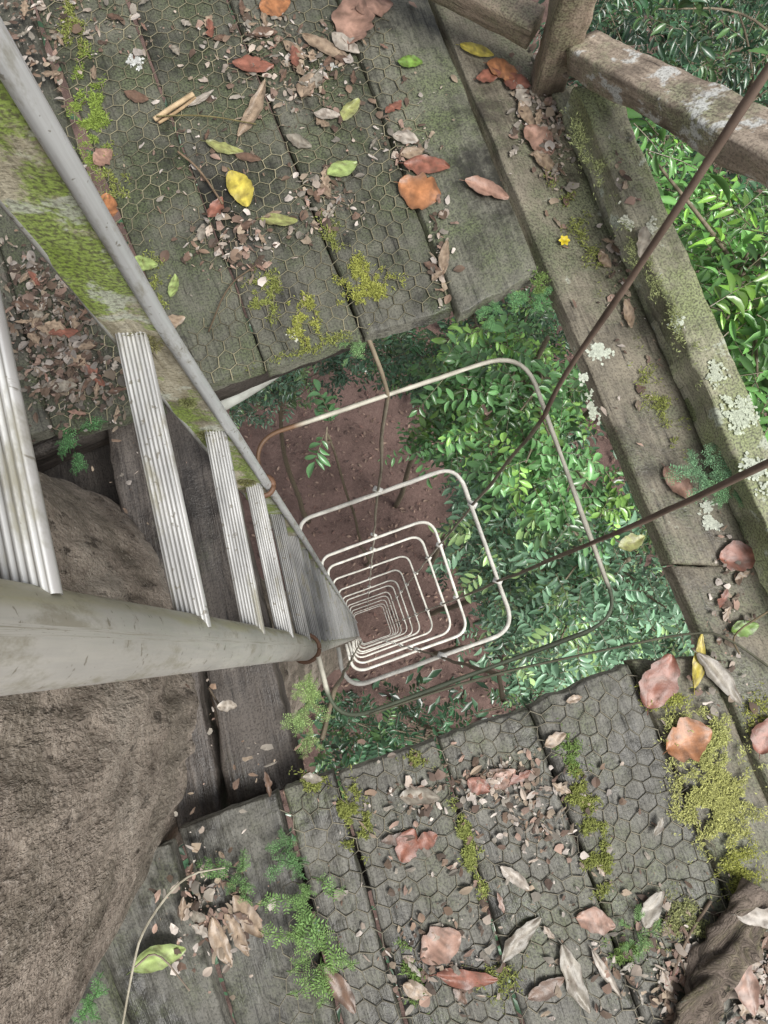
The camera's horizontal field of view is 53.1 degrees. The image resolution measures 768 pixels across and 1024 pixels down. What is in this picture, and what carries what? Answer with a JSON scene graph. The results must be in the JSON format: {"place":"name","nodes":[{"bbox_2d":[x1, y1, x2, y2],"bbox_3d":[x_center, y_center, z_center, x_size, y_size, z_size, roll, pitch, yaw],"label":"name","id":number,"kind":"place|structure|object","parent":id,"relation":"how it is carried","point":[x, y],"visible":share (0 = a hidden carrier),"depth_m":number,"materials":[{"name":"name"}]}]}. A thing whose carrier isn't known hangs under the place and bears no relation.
{"place":"outdoors","nodes":[
{"label":"outdoors","id":0,"kind":"place"},
{"bbox_2d":[31,0,767,1023],"bbox_3d":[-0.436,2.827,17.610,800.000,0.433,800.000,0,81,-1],"label":"ground","id":1,"kind":"structure","parent":0,"point":[353,448],"depth_m":18.04,"materials":[{"name":"soil"}]},
{"bbox_2d":[0,471,360,1023],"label":"tree","id":2,"kind":"object","parent":1,"relation":"on","point":[93,782],"visible":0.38,"depth_m":0.81,"materials":[{"name":"brown plant"}]},
{"bbox_2d":[0,0,767,1023],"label":"wooden platform","id":3,"kind":"structure","parent":2,"relation":"attached to","point":[502,246],"depth_m":1.39,"materials":[{"name":"grey wood"}]},
{"bbox_2d":[54,416,107,475],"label":"fern","id":4,"kind":"object","parent":3,"relation":"on","point":[69,445],"visible":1,"depth_m":1.38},
{"bbox_2d":[72,971,109,1023],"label":"fern","id":5,"kind":"object","parent":3,"relation":"on","point":[99,991],"visible":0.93,"depth_m":1.20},
{"bbox_2d":[93,148,112,165],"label":"fallen leaf","id":6,"kind":"object","parent":3,"relation":"on","point":[99,159],"visible":1,"depth_m":1.45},
{"bbox_2d":[101,193,117,216],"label":"fallen leaf","id":7,"kind":"object","parent":3,"relation":"on","point":[110,202],"visible":0.48,"depth_m":1.44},
{"bbox_2d":[53,0,170,309],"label":"moss","id":8,"kind":"object","parent":3,"relation":"on","point":[96,118],"visible":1,"depth_m":1.47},
{"bbox_2d":[122,90,148,102],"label":"fallen leaf","id":9,"kind":"object","parent":3,"relation":"on","point":[135,96],"visible":1,"depth_m":1.48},
{"bbox_2d":[135,255,157,270],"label":"fallen leaf","id":10,"kind":"object","parent":3,"relation":"on","point":[147,264],"visible":0.53,"depth_m":1.42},
{"bbox_2d":[126,944,185,974],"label":"fallen leaf","id":11,"kind":"object","parent":3,"relation":"on","point":[151,964],"visible":0.98,"depth_m":1.23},
{"bbox_2d":[122,867,224,1023],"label":"twig","id":12,"kind":"object","parent":3,"relation":"on","point":[145,928],"visible":1,"depth_m":1.21,"materials":[{"name":"wood"}]},
{"bbox_2d":[153,92,194,121],"bbox_3d":[-0.402,-0.775,1.469,0.091,0.014,0.011,-35,83,-6],"label":"bark strip","id":13,"kind":"object","parent":3,"relation":"on","point":[176,104],"visible":1,"depth_m":1.47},
{"bbox_2d":[207,196,223,218],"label":"fallen leaf","id":14,"kind":"object","parent":3,"relation":"on","point":[216,206],"visible":1,"depth_m":1.44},
{"bbox_2d":[208,913,232,967],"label":"fallen leaf","id":15,"kind":"object","parent":3,"relation":"on","point":[217,937],"visible":1,"depth_m":1.24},
{"bbox_2d":[201,140,242,153],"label":"fallen leaf","id":16,"kind":"object","parent":3,"relation":"on","point":[222,147],"visible":1,"depth_m":1.46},
{"bbox_2d":[194,847,255,905],"bbox_3d":[-0.257,0.601,1.248,0.093,0.015,0.093,-11,81,-3],"label":"fern","id":17,"kind":"object","parent":3,"relation":"on","point":[244,865],"visible":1,"depth_m":1.25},
{"bbox_2d":[220,910,249,955],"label":"fallen leaf","id":18,"kind":"object","parent":3,"relation":"on","point":[234,927],"visible":1,"depth_m":1.25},
{"bbox_2d":[226,167,253,206],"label":"fallen leaf","id":19,"kind":"object","parent":3,"relation":"on","point":[240,187],"visible":1,"depth_m":1.45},
{"bbox_2d":[228,892,263,937],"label":"fallen leaf","id":20,"kind":"object","parent":3,"relation":"on","point":[243,907],"visible":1,"depth_m":1.25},
{"bbox_2d":[44,0,450,430],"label":"chicken wire","id":21,"kind":"object","parent":3,"relation":"on","point":[246,172],"visible":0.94,"depth_m":1.47,"materials":[{"name":"metal"}]},
{"bbox_2d":[236,79,265,143],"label":"fallen leaf","id":22,"kind":"object","parent":3,"relation":"on","point":[256,104],"visible":1,"depth_m":1.48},
{"bbox_2d":[228,54,273,71],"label":"fallen leaf","id":23,"kind":"object","parent":3,"relation":"on","point":[245,62],"visible":1,"depth_m":1.49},
{"bbox_2d":[257,0,290,16],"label":"fallen leaf","id":24,"kind":"object","parent":3,"relation":"on","point":[277,8],"visible":1,"depth_m":1.51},
{"bbox_2d":[259,213,297,225],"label":"fallen leaf","id":25,"kind":"object","parent":3,"relation":"on","point":[279,219],"visible":1,"depth_m":1.44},
{"bbox_2d":[263,825,309,883],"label":"fern","id":26,"kind":"object","parent":3,"relation":"on","point":[295,862],"visible":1,"depth_m":1.26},
{"bbox_2d":[283,133,311,147],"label":"fallen leaf","id":27,"kind":"object","parent":3,"relation":"on","point":[299,140],"visible":1,"depth_m":1.47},
{"bbox_2d":[255,872,345,950],"bbox_3d":[-0.121,0.632,1.245,0.139,0.018,0.113,36,82,4],"label":"fern","id":28,"kind":"object","parent":3,"relation":"on","point":[301,898],"visible":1,"depth_m":1.24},
{"bbox_2d":[259,911,348,972],"bbox_3d":[-0.122,0.686,1.236,0.153,0.019,0.078,30,81,3],"label":"fern","id":29,"kind":"object","parent":3,"relation":"on","point":[297,940],"visible":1,"depth_m":1.23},
{"bbox_2d":[296,72,315,99],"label":"fallen leaf","id":30,"kind":"object","parent":3,"relation":"on","point":[299,86],"visible":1,"depth_m":1.49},
{"bbox_2d":[280,700,335,736],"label":"fern","id":31,"kind":"object","parent":3,"relation":"on","point":[297,720],"visible":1,"depth_m":1.36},
{"bbox_2d":[291,670,324,709],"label":"fern","id":32,"kind":"object","parent":3,"relation":"on","point":[311,691],"visible":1,"depth_m":1.37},
{"bbox_2d":[295,727,324,758],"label":"fern","id":33,"kind":"object","parent":3,"relation":"on","point":[310,734],"visible":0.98,"depth_m":1.36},
{"bbox_2d":[296,31,347,56],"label":"fallen leaf","id":34,"kind":"object","parent":3,"relation":"on","point":[326,46],"visible":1,"depth_m":1.50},
{"bbox_2d":[286,954,359,1008],"bbox_3d":[-0.098,0.752,1.227,0.119,0.016,0.082,0,81,-1],"label":"fern","id":35,"kind":"object","parent":3,"relation":"on","point":[322,983],"visible":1,"depth_m":1.23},
{"bbox_2d":[240,210,407,370],"bbox_3d":[-0.144,-0.396,1.421,0.354,0.014,0.251,-38,84,-7],"label":"moss","id":36,"kind":"object","parent":3,"relation":"on","point":[371,287],"visible":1,"depth_m":1.43,"materials":[{"name":"plant"}]},
{"bbox_2d":[314,108,339,118],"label":"fallen leaf","id":37,"kind":"object","parent":3,"relation":"on","point":[324,113],"visible":1,"depth_m":1.48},
{"bbox_2d":[314,961,355,1013],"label":"fallen leaf","id":38,"kind":"object","parent":3,"relation":"on","point":[343,994],"visible":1,"depth_m":1.24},
{"bbox_2d":[326,160,356,176],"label":"fallen leaf","id":39,"kind":"object","parent":3,"relation":"on","point":[342,168],"visible":1,"depth_m":1.46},
{"bbox_2d":[330,31,359,53],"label":"fallen leaf","id":40,"kind":"object","parent":3,"relation":"on","point":[339,41],"visible":1,"depth_m":1.50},
{"bbox_2d":[340,98,359,122],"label":"fallen leaf","id":41,"kind":"object","parent":3,"relation":"on","point":[348,110],"visible":1,"depth_m":1.48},
{"bbox_2d":[331,0,374,49],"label":"fallen leaf","id":42,"kind":"object","parent":3,"relation":"on","point":[348,21],"visible":1,"depth_m":1.51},
{"bbox_2d":[352,0,392,16],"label":"fallen leaf","id":43,"kind":"object","parent":3,"relation":"on","point":[380,8],"visible":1,"depth_m":1.52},
{"bbox_2d":[0,17,767,740],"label":"ladder","id":44,"kind":"object","parent":3,"relation":"attached to","point":[56,211],"visible":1,"depth_m":0.78,"materials":[{"name":"metal"}]},
{"bbox_2d":[0,0,767,1023],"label":"leaf litter","id":45,"kind":"object","parent":3,"relation":"on","point":[46,390],"visible":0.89,"depth_m":1.39,"materials":[{"name":"plant"}]},
{"bbox_2d":[393,129,417,143],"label":"fallen leaf","id":46,"kind":"object","parent":3,"relation":"on","point":[408,136],"visible":1,"depth_m":1.48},
{"bbox_2d":[395,828,418,865],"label":"fallen leaf","id":47,"kind":"object","parent":3,"relation":"on","point":[406,851],"visible":1,"depth_m":1.27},
{"bbox_2d":[398,55,422,66],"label":"fallen leaf","id":48,"kind":"object","parent":3,"relation":"on","point":[410,61],"visible":1,"depth_m":1.50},
{"bbox_2d":[398,146,423,158],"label":"fallen leaf","id":49,"kind":"object","parent":3,"relation":"on","point":[409,154],"visible":1,"depth_m":1.47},
{"bbox_2d":[399,981,431,999],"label":"fallen leaf","id":50,"kind":"object","parent":3,"relation":"on","point":[417,991],"visible":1,"depth_m":1.24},
{"bbox_2d":[394,172,440,209],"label":"fallen leaf","id":51,"kind":"object","parent":3,"relation":"on","point":[421,191],"visible":1,"depth_m":1.46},
{"bbox_2d":[395,786,439,804],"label":"fallen leaf","id":52,"kind":"object","parent":3,"relation":"on","point":[429,796],"visible":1,"depth_m":1.28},
{"bbox_2d":[398,154,449,174],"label":"fallen leaf","id":53,"kind":"object","parent":3,"relation":"on","point":[424,163],"visible":1,"depth_m":1.47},
{"bbox_2d":[417,831,437,849],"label":"fallen leaf","id":54,"kind":"object","parent":3,"relation":"on","point":[426,840],"visible":1,"depth_m":1.27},
{"bbox_2d":[417,926,460,964],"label":"fallen leaf","id":55,"kind":"object","parent":3,"relation":"on","point":[444,949],"visible":1,"depth_m":1.25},
{"bbox_2d":[438,240,449,275],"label":"fallen leaf","id":56,"kind":"object","parent":3,"relation":"on","point":[443,259],"visible":1,"depth_m":1.44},
{"bbox_2d":[125,53,767,530],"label":"lichen","id":57,"kind":"object","parent":3,"relation":"on","point":[735,417],"visible":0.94,"depth_m":1.34},
{"bbox_2d":[429,968,497,990],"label":"fallen leaf","id":58,"kind":"object","parent":3,"relation":"on","point":[466,980],"visible":1,"depth_m":1.24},
{"bbox_2d":[456,42,493,56],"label":"fallen leaf","id":59,"kind":"object","parent":3,"relation":"on","point":[479,50],"visible":1,"depth_m":1.51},
{"bbox_2d":[465,777,490,794],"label":"fallen leaf","id":60,"kind":"object","parent":3,"relation":"on","point":[475,787],"visible":1,"depth_m":1.29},
{"bbox_2d":[459,175,508,199],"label":"fallen leaf","id":61,"kind":"object","parent":3,"relation":"on","point":[481,185],"visible":1,"depth_m":1.46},
{"bbox_2d":[473,68,500,82],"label":"fallen leaf","id":62,"kind":"object","parent":3,"relation":"on","point":[485,75],"visible":1,"depth_m":1.50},
{"bbox_2d":[475,300,502,330],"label":"fern","id":63,"kind":"object","parent":3,"relation":"on","point":[495,307],"visible":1,"depth_m":1.44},
{"bbox_2d":[289,718,711,1023],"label":"moss","id":64,"kind":"object","parent":3,"relation":"on","point":[345,810],"visible":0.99,"depth_m":1.28,"materials":[{"name":"plant"}]},
{"bbox_2d":[483,57,517,80],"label":"fallen leaf","id":65,"kind":"object","parent":3,"relation":"on","point":[504,67],"visible":1,"depth_m":1.50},
{"bbox_2d":[489,769,515,790],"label":"fallen leaf","id":66,"kind":"object","parent":3,"relation":"on","point":[504,783],"visible":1,"depth_m":1.29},
{"bbox_2d":[497,864,528,889],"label":"fallen leaf","id":67,"kind":"object","parent":3,"relation":"on","point":[517,879],"visible":1,"depth_m":1.27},
{"bbox_2d":[269,674,762,1023],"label":"chicken wire","id":68,"kind":"object","parent":3,"relation":"on","point":[486,946],"visible":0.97,"depth_m":1.27,"materials":[{"name":"metal"}]},
{"bbox_2d":[503,72,530,89],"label":"fallen leaf","id":69,"kind":"object","parent":3,"relation":"on","point":[521,79],"visible":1,"depth_m":1.50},
{"bbox_2d":[500,916,540,968],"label":"fallen leaf","id":70,"kind":"object","parent":3,"relation":"on","point":[517,941],"visible":1,"depth_m":1.25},
{"bbox_2d":[515,84,531,106],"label":"fallen leaf","id":71,"kind":"object","parent":3,"relation":"on","point":[520,94],"visible":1,"depth_m":1.50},
{"bbox_2d":[518,100,534,126],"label":"fallen leaf","id":72,"kind":"object","parent":3,"relation":"on","point":[526,115],"visible":1,"depth_m":1.49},
{"bbox_2d":[506,285,552,313],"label":"fern","id":73,"kind":"object","parent":3,"relation":"on","point":[526,298],"visible":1,"depth_m":1.45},
{"bbox_2d":[522,123,554,154],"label":"fallen leaf","id":74,"kind":"object","parent":3,"relation":"on","point":[535,136],"visible":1,"depth_m":1.48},
{"bbox_2d":[530,151,557,171],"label":"fallen leaf","id":75,"kind":"object","parent":3,"relation":"on","point":[546,160],"visible":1,"depth_m":1.48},
{"bbox_2d":[525,977,564,1002],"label":"fallen leaf","id":76,"kind":"object","parent":3,"relation":"on","point":[544,991],"visible":1,"depth_m":1.24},
{"bbox_2d":[543,732,565,747],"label":"fallen leaf","id":77,"kind":"object","parent":3,"relation":"on","point":[555,739],"visible":1,"depth_m":1.30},
{"bbox_2d":[369,632,767,714],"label":"vine","id":78,"kind":"object","parent":3,"relation":"on","point":[561,659],"visible":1,"depth_m":1.33,"materials":[{"name":"brown plant"}]},
{"bbox_2d":[557,937,590,1013],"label":"fallen leaf","id":79,"kind":"object","parent":3,"relation":"on","point":[577,990],"visible":1,"depth_m":1.25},
{"bbox_2d":[572,906,615,935],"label":"fallen leaf","id":80,"kind":"object","parent":3,"relation":"on","point":[593,919],"visible":1,"depth_m":1.26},
{"bbox_2d":[588,944,621,997],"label":"fallen leaf","id":81,"kind":"object","parent":3,"relation":"on","point":[600,965],"visible":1,"depth_m":1.25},
{"bbox_2d":[517,107,719,462],"bbox_3d":[0.387,-0.405,1.393,0.238,0.097,0.706,-26,82,-5],"label":"moss","id":82,"kind":"object","parent":3,"relation":"on","point":[631,254],"visible":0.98,"depth_m":1.40,"materials":[{"name":"plant"}]},
{"bbox_2d":[623,296,634,327],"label":"fallen leaf","id":83,"kind":"object","parent":3,"relation":"on","point":[628,312],"visible":0.97,"depth_m":1.43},
{"bbox_2d":[617,533,644,551],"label":"fallen leaf","id":84,"kind":"object","parent":3,"relation":"on","point":[630,542],"visible":1,"depth_m":1.36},
{"bbox_2d":[619,903,661,961],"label":"fern","id":85,"kind":"object","parent":3,"relation":"on","point":[647,944],"visible":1,"depth_m":1.25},
{"bbox_2d":[636,226,650,257],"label":"fallen leaf","id":86,"kind":"object","parent":3,"relation":"on","point":[643,241],"visible":0.89,"depth_m":1.36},
{"bbox_2d":[641,891,663,932],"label":"fallen leaf","id":87,"kind":"object","parent":3,"relation":"on","point":[652,906],"visible":1,"depth_m":1.26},
{"bbox_2d":[639,653,679,714],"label":"fallen leaf","id":88,"kind":"object","parent":3,"relation":"on","point":[658,683],"visible":1,"depth_m":1.32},
{"bbox_2d":[661,463,692,497],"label":"fallen leaf","id":89,"kind":"object","parent":3,"relation":"on","point":[681,487],"visible":0.68,"depth_m":1.38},
{"bbox_2d":[662,717,711,762],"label":"fallen leaf","id":90,"kind":"object","parent":3,"relation":"on","point":[692,745],"visible":1,"depth_m":1.31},
{"bbox_2d":[663,899,711,1005],"bbox_3d":[0.494,0.719,1.259,0.015,0.006,0.182,29,81,3],"label":"twig","id":91,"kind":"object","parent":3,"relation":"on","point":[704,910],"visible":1,"depth_m":1.26,"materials":[{"name":"wood"}]},
{"bbox_2d":[665,443,731,503],"bbox_3d":[0.565,-0.072,1.349,0.137,0.017,0.100,-40,84,-7],"label":"fern","id":92,"kind":"object","parent":3,"relation":"on","point":[695,471],"visible":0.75,"depth_m":1.35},
{"bbox_2d":[630,683,767,901],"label":"moss","id":93,"kind":"object","parent":3,"relation":"on","point":[711,800],"visible":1,"depth_m":1.30,"materials":[{"name":"plant"}]},
{"bbox_2d":[692,634,705,694],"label":"fallen leaf","id":94,"kind":"object","parent":3,"relation":"on","point":[698,670],"visible":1,"depth_m":1.33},
{"bbox_2d":[691,648,741,703],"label":"fallen leaf","id":95,"kind":"object","parent":3,"relation":"on","point":[718,674],"visible":1,"depth_m":1.32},
{"bbox_2d":[672,877,767,1023],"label":"branch","id":96,"kind":"object","parent":3,"relation":"on","point":[723,956],"visible":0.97,"depth_m":1.23,"materials":[{"name":"brown plant"}]},
{"bbox_2d":[734,965,759,1015],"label":"fallen leaf","id":97,"kind":"object","parent":96,"relation":"on","point":[747,989],"visible":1,"depth_m":1.22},
{"bbox_2d":[731,907,767,928],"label":"fallen leaf","id":98,"kind":"object","parent":96,"relation":"on","point":[756,916],"visible":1,"depth_m":1.24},
{"bbox_2d":[701,467,743,508],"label":"fern","id":99,"kind":"object","parent":3,"relation":"on","point":[727,492],"visible":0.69,"depth_m":1.34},
{"bbox_2d":[717,540,754,570],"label":"fallen leaf","id":100,"kind":"object","parent":3,"relation":"on","point":[732,552],"visible":1,"depth_m":1.36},
{"bbox_2d":[730,620,758,636],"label":"fallen leaf","id":101,"kind":"object","parent":3,"relation":"on","point":[749,629],"visible":1,"depth_m":1.34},
{"bbox_2d":[750,718,767,758],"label":"fallen leaf","id":102,"kind":"object","parent":3,"relation":"on","point":[759,740],"visible":1,"depth_m":1.31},
{"bbox_2d":[229,350,367,523],"bbox_3d":[-1.252,-0.815,12.691,1.948,10.845,1.278,-41,84,-7],"label":"understory tree","id":103,"kind":"object","parent":1,"relation":"on","point":[283,388],"visible":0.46,"depth_m":8.33,"materials":[{"name":"green plant"}]},
{"bbox_2d":[305,379,369,565],"bbox_3d":[-0.521,0.432,11.284,0.392,13.267,0.766,32,82,4],"label":"understory tree","id":104,"kind":"object","parent":1,"relation":"on","point":[321,406],"visible":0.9,"depth_m":4.79,"materials":[{"name":"green plant"}]},
{"bbox_2d":[37,0,763,1023],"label":"undergrowth","id":105,"kind":"object","parent":1,"relation":"on","point":[395,696],"visible":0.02,"depth_m":17.06,"materials":[{"name":"green plant"}]},
{"bbox_2d":[308,279,572,507],"bbox_3d":[0.695,-1.079,12.355,3.074,11.695,1.722,-27,82,-5],"label":"understory tree","id":106,"kind":"object","parent":1,"relation":"on","point":[405,348],"visible":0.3,"depth_m":7.17,"materials":[{"name":"green plant"}]},
{"bbox_2d":[232,330,666,804],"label":"leaf litter","id":107,"kind":"object","parent":1,"relation":"on","point":[381,530],"visible":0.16,"depth_m":17.94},
{"bbox_2d":[296,643,693,800],"bbox_3d":[1.574,3.349,12.102,5.900,10.835,2.470,-7,81,-3],"label":"understory tree","id":108,"kind":"object","parent":1,"relation":"on","point":[381,744],"visible":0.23,"depth_m":7.79,"materials":[{"name":"green plant"}]},
{"bbox_2d":[378,284,637,563],"bbox_3d":[0.865,0.024,11.000,2.104,14.026,2.540,0,81,-1],"label":"understory tree","id":109,"kind":"object","parent":1,"relation":"on","point":[513,405],"visible":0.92,"depth_m":4.38,"materials":[{"name":"green plant"}]},
{"bbox_2d":[427,539,678,711],"bbox_3d":[2.539,1.956,13.302,4.273,8.950,3.039,30,81,3],"label":"understory tree","id":110,"kind":"object","parent":1,"relation":"on","point":[538,689],"visible":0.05,"depth_m":10.03,"materials":[{"name":"green plant"}]},
{"bbox_2d":[418,421,693,699],"bbox_3d":[1.800,1.065,11.166,3.418,13.410,2.626,0,81,-1],"label":"understory tree","id":111,"kind":"object","parent":1,"relation":"on","point":[575,580],"visible":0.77,"depth_m":5.10,"materials":[{"name":"green plant"}]},
{"bbox_2d":[505,576,694,687],"bbox_3d":[3.085,2.582,11.260,3.910,12.804,2.665,0,81,-1],"label":"understory tree","id":112,"kind":"object","parent":1,"relation":"on","point":[676,651],"visible":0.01,"depth_m":6.08,"materials":[{"name":"green plant"}]},
{"bbox_2d":[448,107,767,553],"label":"understory tree","id":113,"kind":"object","parent":1,"relation":"on","point":[735,292],"visible":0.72,"depth_m":3.14,"materials":[{"name":"green plant"}]},
{"bbox_2d":[531,0,767,186],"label":"understory tree","id":114,"kind":"object","parent":1,"relation":"on","point":[625,35],"visible":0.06,"depth_m":11.08,"materials":[{"name":"green plant"}]},
{"bbox_2d":[568,0,767,378],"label":"understory tree","id":115,"kind":"object","parent":1,"relation":"on","point":[677,51],"visible":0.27,"depth_m":6.56,"materials":[{"name":"green plant"}]},
{"bbox_2d":[578,144,767,540],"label":"understory tree","id":116,"kind":"object","parent":1,"relation":"on","point":[746,186],"visible":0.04,"depth_m":5.07,"materials":[{"name":"green plant"}]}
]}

